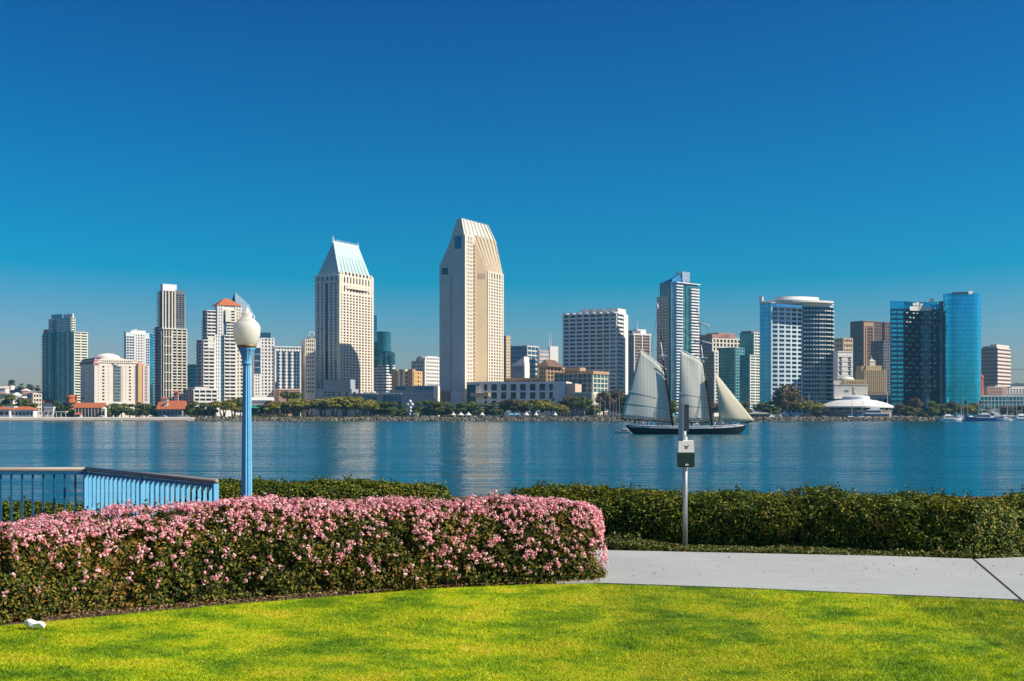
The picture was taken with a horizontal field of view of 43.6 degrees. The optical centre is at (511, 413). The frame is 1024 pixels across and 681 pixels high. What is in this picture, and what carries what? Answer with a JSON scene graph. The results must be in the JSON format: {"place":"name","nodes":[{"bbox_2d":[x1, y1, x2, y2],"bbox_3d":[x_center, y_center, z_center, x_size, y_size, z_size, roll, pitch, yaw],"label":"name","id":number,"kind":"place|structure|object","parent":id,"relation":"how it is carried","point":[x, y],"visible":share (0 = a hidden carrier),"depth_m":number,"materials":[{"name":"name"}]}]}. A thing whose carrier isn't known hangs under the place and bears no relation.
{"place":"outdoors","nodes":[
{"label":"outdoors","id":0,"kind":"place"},
{"bbox_2d":[27,393,41,416],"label":"apartment building","id":1,"kind":"structure","parent":0,"point":[35,398],"depth_m":1082.93,"materials":[{"name":"beige concrete"}]},
{"bbox_2d":[41,314,87,416],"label":"apartment tower","id":2,"kind":"structure","parent":0,"point":[65,349],"depth_m":1170.76,"materials":[{"name":"teal glass"}]},
{"bbox_2d":[79,353,148,416],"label":"hotel","id":3,"kind":"structure","parent":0,"point":[108,378],"depth_m":979.92,"materials":[{"name":"beige concrete"}]},
{"bbox_2d":[124,329,152,415],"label":"apartment tower","id":4,"kind":"structure","parent":0,"point":[138,345],"depth_m":1339.11,"materials":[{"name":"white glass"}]},
{"bbox_2d":[153,284,187,416],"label":"apartment tower","id":5,"kind":"structure","parent":0,"point":[170,354],"depth_m":1116.05,"materials":[{"name":"concrete"}]},
{"bbox_2d":[187,364,196,388],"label":"office building","id":6,"kind":"structure","parent":0,"point":[191,375],"depth_m":1251.82,"materials":[{"name":"teal glass"}]},
{"bbox_2d":[183,387,217,416],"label":"apartment building","id":7,"kind":"structure","parent":0,"point":[202,394],"depth_m":953.11,"materials":[{"name":"white concrete"}]},
{"bbox_2d":[196,298,242,416],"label":"apartment tower","id":8,"kind":"structure","parent":0,"point":[219,365],"depth_m":993.34,"materials":[{"name":"white concrete"}]},
{"bbox_2d":[232,293,254,406],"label":"office tower","id":9,"kind":"structure","parent":0,"point":[238,299],"depth_m":1341.52,"materials":[{"name":"white glass"}]},
{"bbox_2d":[274,346,301,415],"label":"office building","id":10,"kind":"structure","parent":0,"point":[288,368],"depth_m":1027.36,"materials":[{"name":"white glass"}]},
{"bbox_2d":[301,331,315,415],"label":"office building","id":11,"kind":"structure","parent":0,"point":[308,368],"depth_m":1041.87,"materials":[{"name":"beige concrete"}]},
{"bbox_2d":[315,236,373,395],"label":"hotel tower","id":12,"kind":"structure","parent":0,"point":[344,308],"depth_m":1070.53,"materials":[{"name":"beige concrete"}]},
{"bbox_2d":[374,331,394,392],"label":"apartment tower","id":13,"kind":"structure","parent":0,"point":[384,360],"depth_m":1265.17,"materials":[{"name":"green glass"}]},
{"bbox_2d":[392,369,421,392],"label":"apartment building","id":14,"kind":"structure","parent":0,"point":[406,377],"depth_m":1113.44,"materials":[{"name":"beige concrete"}]},
{"bbox_2d":[411,356,438,385],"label":"office building","id":15,"kind":"structure","parent":0,"point":[428,366],"depth_m":1185.86,"materials":[{"name":"white concrete"}]},
{"bbox_2d":[439,218,503,416],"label":"hotel tower","id":16,"kind":"structure","parent":0,"point":[471,311],"depth_m":1020.62,"materials":[{"name":"beige concrete"}]},
{"bbox_2d":[0,416,999,625],"bbox_3d":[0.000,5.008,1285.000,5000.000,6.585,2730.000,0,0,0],"label":"ground","id":17,"kind":"structure","parent":0,"point":[14,622],"depth_m":12.08,"materials":[{"name":"soil"}]},
{"bbox_2d":[0,394,16,406],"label":"leafy tree","id":18,"kind":"object","parent":17,"relation":"on","point":[7,400],"visible":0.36,"depth_m":1008.09,"materials":[{"name":"green plant"}]},
{"bbox_2d":[11,406,38,416],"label":"restaurant","id":19,"kind":"structure","parent":17,"relation":"on","point":[24,411],"depth_m":938.00,"materials":[{"name":"white tile"}]},
{"bbox_2d":[65,395,77,416],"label":"turret","id":20,"kind":"object","parent":17,"relation":"on","point":[72,400],"visible":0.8,"depth_m":947.67,"materials":[{"name":"ceramic"}]},
{"bbox_2d":[2,493,154,527],"bbox_3d":[-8.712,1.461,19.377,6.654,0.515,0.951,0,0,-2],"label":"hedge","id":21,"kind":"object","parent":17,"relation":"on","point":[27,508],"visible":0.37,"depth_m":19.19,"materials":[{"name":"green plant"}]},
{"bbox_2d":[73,403,106,416],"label":"restaurant","id":22,"kind":"structure","parent":17,"relation":"on","point":[90,409],"depth_m":938.00,"materials":[{"name":"ceramic"}]},
{"bbox_2d":[0,420,187,420],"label":"sea wall footing","id":23,"kind":"object","parent":17,"relation":"on","point":[93,420],"visible":0.4,"depth_m":903.20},
{"bbox_2d":[0,417,194,420],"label":"sea wall","id":24,"kind":"structure","parent":17,"relation":"on","point":[97,418],"depth_m":904.94,"materials":[{"name":"grey concrete"}]},
{"bbox_2d":[0,467,218,523],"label":"railing","id":25,"kind":"object","parent":17,"relation":"on","point":[91,486],"visible":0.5,"depth_m":16.67,"materials":[{"name":"blue metal"}]},
{"bbox_2d":[139,403,153,416],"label":"leafy tree","id":26,"kind":"object","parent":17,"relation":"on","point":[146,410],"visible":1,"depth_m":942.16,"materials":[{"name":"green plant"}]},
{"bbox_2d":[156,390,186,416],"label":"restaurant","id":27,"kind":"structure","parent":17,"relation":"on","point":[168,408],"depth_m":939.01,"materials":[{"name":"orange tile"}]},
{"bbox_2d":[194,403,212,415],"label":"leafy tree","id":28,"kind":"object","parent":17,"relation":"on","point":[201,410],"visible":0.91,"depth_m":933.05,"materials":[{"name":"green plant"}]},
{"bbox_2d":[205,401,240,416],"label":"umbrella tree","id":29,"kind":"object","parent":17,"relation":"on","point":[227,405],"visible":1,"depth_m":919.06,"materials":[{"name":"green plant"}]},
{"bbox_2d":[233,307,260,496],"bbox_3d":[-4.968,-0.104,24.000,0.509,3.787,0.509,0,0,0],"label":"street lamp","id":30,"kind":"object","parent":17,"relation":"on","point":[246,330],"visible":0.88,"depth_m":23.92,"materials":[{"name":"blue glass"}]},
{"bbox_2d":[251,397,273,406],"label":"shop","id":31,"kind":"structure","parent":17,"relation":"on","point":[258,401],"depth_m":985.00,"materials":[{"name":"white concrete"}]},
{"bbox_2d":[252,332,274,400],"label":"hotel","id":32,"kind":"structure","parent":17,"relation":"on","point":[263,370],"depth_m":1021.52,"materials":[{"name":"white concrete"}]},
{"bbox_2d":[262,402,300,415],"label":"umbrella tree","id":33,"kind":"object","parent":17,"relation":"on","point":[277,406],"visible":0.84,"depth_m":924.03,"materials":[{"name":"green plant"}]},
{"bbox_2d":[275,398,310,415],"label":"umbrella tree","id":34,"kind":"object","parent":17,"relation":"on","point":[289,403],"visible":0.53,"depth_m":923.30,"materials":[{"name":"green plant"}]},
{"bbox_2d":[0,489,607,622],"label":"flowering hedge","id":35,"kind":"object","parent":17,"relation":"on","point":[60,562],"visible":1,"depth_m":11.93,"materials":[{"name":"pink plant"}]},
{"bbox_2d":[288,399,329,415],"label":"umbrella tree","id":36,"kind":"object","parent":17,"relation":"on","point":[306,404],"visible":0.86,"depth_m":924.22,"materials":[{"name":"green plant"}]},
{"bbox_2d":[185,474,450,502],"bbox_3d":[-3.744,1.440,25.222,5.118,0.560,1.364,0,0,-6],"label":"hedge","id":37,"kind":"object","parent":17,"relation":"on","point":[348,488],"visible":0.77,"depth_m":24.88,"materials":[{"name":"green plant"}]},
{"bbox_2d":[301,398,336,415],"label":"umbrella tree","id":38,"kind":"object","parent":17,"relation":"on","point":[315,405],"visible":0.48,"depth_m":925.52,"materials":[{"name":"green plant"}]},
{"bbox_2d":[318,397,353,415],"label":"umbrella tree","id":39,"kind":"object","parent":17,"relation":"on","point":[328,402],"visible":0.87,"depth_m":919.71,"materials":[{"name":"green plant"}]},
{"bbox_2d":[339,397,379,415],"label":"umbrella tree","id":40,"kind":"object","parent":17,"relation":"on","point":[352,403],"visible":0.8,"depth_m":918.58,"materials":[{"name":"green plant"}]},
{"bbox_2d":[357,400,380,415],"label":"umbrella tree","id":41,"kind":"object","parent":17,"relation":"on","point":[370,405],"visible":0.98,"depth_m":919.83,"materials":[{"name":"green plant"}]},
{"bbox_2d":[316,379,439,416],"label":"hotel podium","id":42,"kind":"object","parent":17,"relation":"on","point":[346,388],"visible":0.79,"depth_m":998.85,"materials":[{"name":"beige concrete"}]},
{"bbox_2d":[361,394,377,415],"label":"arched window","id":43,"kind":"structure","parent":42,"relation":"in","point":[368,396],"depth_m":1000.16,"materials":[{"name":"blue glass"}]},
{"bbox_2d":[383,394,400,415],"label":"arched window","id":44,"kind":"structure","parent":42,"relation":"in","point":[389,397],"depth_m":994.81,"materials":[{"name":"blue glass"}]},
{"bbox_2d":[383,402,401,415],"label":"leafy tree","id":45,"kind":"object","parent":17,"relation":"on","point":[390,410],"visible":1,"depth_m":927.76,"materials":[{"name":"green plant"}]},
{"bbox_2d":[427,401,445,415],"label":"leafy tree","id":46,"kind":"object","parent":17,"relation":"on","point":[437,408],"visible":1,"depth_m":926.23,"materials":[{"name":"green plant"}]},
{"bbox_2d":[454,403,468,414],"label":"leafy tree","id":47,"kind":"object","parent":17,"relation":"on","point":[463,409],"visible":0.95,"depth_m":928.19,"materials":[{"name":"green plant"}]},
{"bbox_2d":[468,403,485,415],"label":"leafy tree","id":48,"kind":"object","parent":17,"relation":"on","point":[477,409],"visible":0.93,"depth_m":927.20,"materials":[{"name":"green plant"}]},
{"bbox_2d":[486,403,503,415],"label":"leafy tree","id":49,"kind":"object","parent":17,"relation":"on","point":[492,410],"visible":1,"depth_m":928.30,"materials":[{"name":"green plant"}]},
{"bbox_2d":[504,398,522,416],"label":"leafy tree","id":50,"kind":"object","parent":17,"relation":"on","point":[514,404],"visible":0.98,"depth_m":930.75,"materials":[{"name":"green plant"}]},
{"bbox_2d":[517,399,550,416],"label":"umbrella tree","id":51,"kind":"object","parent":17,"relation":"on","point":[537,406],"visible":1,"depth_m":926.01,"materials":[{"name":"green plant"}]},
{"bbox_2d":[504,359,564,381],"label":"office complex","id":52,"kind":"structure","parent":17,"relation":"on","point":[548,369],"depth_m":1046.17,"materials":[{"name":"brown concrete"}]},
{"bbox_2d":[543,404,570,416],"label":"umbrella tree","id":53,"kind":"object","parent":17,"relation":"on","point":[559,407],"visible":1,"depth_m":925.73,"materials":[{"name":"green plant"}]},
{"bbox_2d":[188,416,941,420],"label":"rocks","id":54,"kind":"object","parent":17,"relation":"on","point":[596,418],"visible":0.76,"depth_m":906.95,"materials":[{"name":"grey stone"}]},
{"bbox_2d":[190,413,941,416],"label":"undergrowth","id":55,"kind":"object","parent":17,"relation":"on","point":[280,415],"visible":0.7,"depth_m":917.20,"materials":[{"name":"green plant"}]},
{"bbox_2d":[554,367,608,416],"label":"office complex","id":56,"kind":"structure","parent":17,"relation":"on","point":[592,381],"depth_m":1018.43,"materials":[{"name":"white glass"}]},
{"bbox_2d":[574,396,593,415],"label":"leafy tree","id":57,"kind":"object","parent":17,"relation":"on","point":[583,403],"visible":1,"depth_m":929.11,"materials":[{"name":"green plant"}]},
{"bbox_2d":[572,392,602,416],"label":"arcade building","id":58,"kind":"structure","parent":17,"relation":"on","point":[590,395],"depth_m":963.40,"materials":[{"name":"white concrete"}]},
{"bbox_2d":[594,391,614,415],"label":"leafy tree","id":59,"kind":"object","parent":17,"relation":"on","point":[604,398],"visible":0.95,"depth_m":947.73,"materials":[{"name":"green plant"}]},
{"bbox_2d":[608,390,623,414],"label":"leafy tree","id":60,"kind":"object","parent":17,"relation":"on","point":[616,394],"visible":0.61,"depth_m":952.69,"materials":[{"name":"green plant"}]},
{"bbox_2d":[594,529,641,550],"bbox_3d":[1.341,1.585,16.428,0.668,0.268,1.292,0,0,5],"label":"ground cover","id":61,"kind":"object","parent":17,"relation":"on","point":[628,540],"visible":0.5,"depth_m":15.98,"materials":[{"name":"green plant"}]},
{"bbox_2d":[677,403,694,546],"bbox_3d":[2.156,0.807,16.007,0.205,1.886,0.346,0,0,0],"label":"sign post","id":62,"kind":"object","parent":17,"relation":"on","point":[685,455],"visible":0.94,"depth_m":15.97,"materials":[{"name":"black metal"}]},
{"bbox_2d":[508,479,1023,554],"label":"hedge","id":63,"kind":"object","parent":17,"relation":"on","point":[819,517],"visible":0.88,"depth_m":16.18,"materials":[{"name":"green plant"}]},
{"bbox_2d":[770,385,792,416],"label":"leafy tree","id":64,"kind":"object","parent":17,"relation":"on","point":[781,398],"visible":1,"depth_m":926.76,"materials":[{"name":"green plant"}]},
{"bbox_2d":[598,537,969,557],"bbox_3d":[3.184,1.646,15.866,4.745,0.154,0.977,0,0,14],"label":"ground cover","id":65,"kind":"object","parent":17,"relation":"on","point":[650,545],"visible":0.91,"depth_m":15.64,"materials":[{"name":"green plant"}]},
{"bbox_2d":[784,384,803,416],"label":"leafy tree","id":66,"kind":"object","parent":17,"relation":"on","point":[795,396],"visible":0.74,"depth_m":932.99,"materials":[{"name":"green plant"}]},
{"bbox_2d":[792,400,825,415],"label":"umbrella tree","id":67,"kind":"object","parent":17,"relation":"on","point":[807,405],"visible":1,"depth_m":925.79,"materials":[{"name":"green plant"}]},
{"bbox_2d":[820,393,894,416],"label":"round restaurant","id":68,"kind":"structure","parent":17,"relation":"on","point":[840,408],"depth_m":936.93,"materials":[{"name":"white concrete"}]},
{"bbox_2d":[906,398,923,416],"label":"leafy tree","id":69,"kind":"object","parent":17,"relation":"on","point":[915,403],"visible":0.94,"depth_m":947.54,"materials":[{"name":"green plant"}]},
{"bbox_2d":[926,401,939,416],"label":"leafy tree","id":70,"kind":"object","parent":17,"relation":"on","point":[933,406],"visible":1,"depth_m":932.21,"materials":[{"name":"green plant"}]},
{"bbox_2d":[968,548,1023,558],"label":"ground cover","id":71,"kind":"object","parent":17,"relation":"on","point":[1011,553],"visible":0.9,"depth_m":15.10,"materials":[{"name":"green plant"}]},
{"bbox_2d":[981,395,1023,415],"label":"convention hall","id":72,"kind":"structure","parent":17,"relation":"on","point":[1000,400],"depth_m":1010.91,"materials":[{"name":"teal glass"}]},
{"bbox_2d":[504,336,509,377],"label":"office tower","id":73,"kind":"structure","parent":0,"point":[506,356],"depth_m":1301.17,"materials":[{"name":"beige concrete"}]},
{"bbox_2d":[0,421,1023,505],"bbox_3d":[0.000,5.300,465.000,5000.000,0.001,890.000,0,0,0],"label":"water","id":74,"kind":"structure","parent":0,"point":[483,458],"depth_m":165.82,"materials":[{"name":"teal liquid"}]},
{"bbox_2d":[619,303,763,433],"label":"schooner","id":75,"kind":"object","parent":74,"relation":"on","point":[648,396],"visible":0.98,"depth_m":329.95,"materials":[{"name":"white fabric"}]},
{"bbox_2d":[851,407,888,416],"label":"motor yacht","id":76,"kind":"object","parent":74,"relation":"on","point":[874,411],"visible":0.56,"depth_m":923.42,"materials":[{"name":"white plastic"}]},
{"bbox_2d":[964,409,996,420],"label":"motor yacht","id":77,"kind":"object","parent":74,"relation":"on","point":[983,417],"visible":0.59,"depth_m":902.87,"materials":[{"name":"blue plastic"}]},
{"bbox_2d":[0,581,1023,680],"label":"lawn","id":78,"kind":"structure","parent":0,"point":[541,641],"depth_m":9.77,"materials":[{"name":"green plant"}]},
{"bbox_2d":[24,619,45,627],"bbox_3d":[-3.762,1.652,10.088,0.172,0.072,0.102,0,0,12],"label":"crumpled paper","id":79,"kind":"object","parent":78,"relation":"on","point":[31,623],"visible":1,"depth_m":10.06,"materials":[{"name":"white paper"}]},
{"bbox_2d":[10,552,1021,680],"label":"fallen leaves","id":80,"kind":"object","parent":78,"relation":"on","point":[162,606],"visible":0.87,"depth_m":11.39,"materials":[{"name":"brown plant"}]},
{"bbox_2d":[0,0,1023,404],"label":"sky","id":81,"kind":"structure","parent":0,"point":[861,156],"materials":[{"name":"blue"}]},
{"bbox_2d":[511,357,529,377],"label":"theatre building","id":82,"kind":"structure","parent":0,"point":[520,368],"depth_m":1252.23,"materials":[{"name":"white concrete"}]},
{"bbox_2d":[467,381,581,416],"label":"conference wing","id":83,"kind":"structure","parent":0,"point":[489,392],"depth_m":980.53,"materials":[{"name":"white concrete"}]},
{"bbox_2d":[510,346,538,377],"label":"office building","id":84,"kind":"structure","parent":0,"point":[517,353],"depth_m":1407.07,"materials":[{"name":"blue glass"}]},
{"bbox_2d":[529,359,536,377],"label":"office building","id":85,"kind":"structure","parent":0,"point":[533,367],"depth_m":1301.46,"materials":[{"name":"blue glass"}]},
{"bbox_2d":[537,341,557,377],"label":"office building","id":86,"kind":"structure","parent":0,"point":[551,353],"depth_m":1284.50,"materials":[{"name":"white concrete"}]},
{"bbox_2d":[563,308,627,416],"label":"office tower","id":87,"kind":"structure","parent":0,"point":[595,339],"depth_m":1139.75,"materials":[{"name":"white concrete"}]},
{"bbox_2d":[628,324,650,390],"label":"office tower","id":88,"kind":"structure","parent":0,"point":[638,338],"depth_m":1334.19,"materials":[{"name":"white concrete"}]},
{"bbox_2d":[657,271,700,416],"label":"apartment tower","id":89,"kind":"structure","parent":0,"point":[679,292],"depth_m":1106.25,"materials":[{"name":"blue glass"}]},
{"bbox_2d":[700,351,718,416],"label":"apartment building","id":90,"kind":"structure","parent":0,"point":[713,357],"depth_m":1151.91,"materials":[{"name":"white concrete"}]},
{"bbox_2d":[698,333,739,358],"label":"office building","id":91,"kind":"structure","parent":0,"point":[724,340],"depth_m":1278.32,"materials":[{"name":"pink concrete"}]},
{"bbox_2d":[719,347,744,401],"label":"apartment tower","id":92,"kind":"structure","parent":0,"point":[729,378],"depth_m":1123.39,"materials":[{"name":"green glass"}]},
{"bbox_2d":[740,355,759,409],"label":"apartment building","id":93,"kind":"structure","parent":0,"point":[750,373],"depth_m":1063.87,"materials":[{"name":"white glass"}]},
{"bbox_2d":[740,331,759,355],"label":"apartment tower","id":94,"kind":"structure","parent":0,"point":[750,342],"depth_m":1183.83,"materials":[{"name":"teal glass"}]},
{"bbox_2d":[556,550,1018,599],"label":"path","id":95,"kind":"structure","parent":0,"point":[932,577],"depth_m":13.52,"materials":[{"name":"concrete"}]},
{"bbox_2d":[759,296,833,416],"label":"hotel","id":96,"kind":"structure","parent":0,"point":[796,340],"depth_m":1018.00,"materials":[{"name":"white glass"}]},
{"bbox_2d":[833,351,852,380],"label":"office building","id":97,"kind":"structure","parent":0,"point":[843,363],"depth_m":1201.85,"materials":[{"name":"white concrete"}]},
{"bbox_2d":[833,338,852,350],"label":"office building","id":98,"kind":"structure","parent":0,"point":[842,344],"depth_m":1333.59,"materials":[{"name":"beige concrete"}]},
{"bbox_2d":[833,376,867,398],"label":"warehouse","id":99,"kind":"structure","parent":0,"point":[846,386],"depth_m":1051.36,"materials":[{"name":"white concrete"}]},
{"bbox_2d":[833,395,889,403],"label":"office building","id":100,"kind":"structure","parent":0,"point":[882,398],"depth_m":1035.70,"materials":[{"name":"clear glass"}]},
{"bbox_2d":[850,321,881,378],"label":"office tower","id":101,"kind":"structure","parent":0,"point":[863,334],"depth_m":1384.95,"materials":[{"name":"concrete"}]},
{"bbox_2d":[855,356,885,394],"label":"apartment building","id":102,"kind":"structure","parent":0,"point":[872,375],"depth_m":1151.87,"materials":[{"name":"beige concrete"}]},
{"bbox_2d":[871,340,889,394],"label":"office tower","id":103,"kind":"structure","parent":0,"point":[880,352],"depth_m":1343.31,"materials":[{"name":"concrete"}]},
{"bbox_2d":[882,322,889,340],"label":"office tower","id":104,"kind":"structure","parent":0,"point":[885,331],"depth_m":1401.40,"materials":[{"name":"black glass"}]},
{"bbox_2d":[890,291,980,416],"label":"hotel","id":105,"kind":"structure","parent":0,"point":[935,352],"depth_m":992.99,"materials":[{"name":"glass"}]},
{"bbox_2d":[983,386,1006,394],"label":"apartment building","id":106,"kind":"structure","parent":0,"point":[995,390],"depth_m":1090.86,"materials":[{"name":"pink concrete"}]},
{"bbox_2d":[981,344,1010,386],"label":"office building","id":107,"kind":"structure","parent":0,"point":[995,365],"depth_m":1337.13,"materials":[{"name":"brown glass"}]},
{"bbox_2d":[975,557,1023,600],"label":"path","id":108,"kind":"structure","parent":0,"point":[1010,577],"depth_m":13.81,"materials":[{"name":"concrete"}]},
{"bbox_2d":[971,558,1023,602],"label":"path joint","id":109,"kind":"object","parent":108,"relation":"on","point":[1005,586],"visible":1,"depth_m":12.94,"materials":[{"name":"grey concrete"}]},
{"bbox_2d":[1007,386,1023,394],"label":"apartment building","id":110,"kind":"structure","parent":0,"point":[1015,390],"depth_m":1120.83,"materials":[{"name":"white concrete"}]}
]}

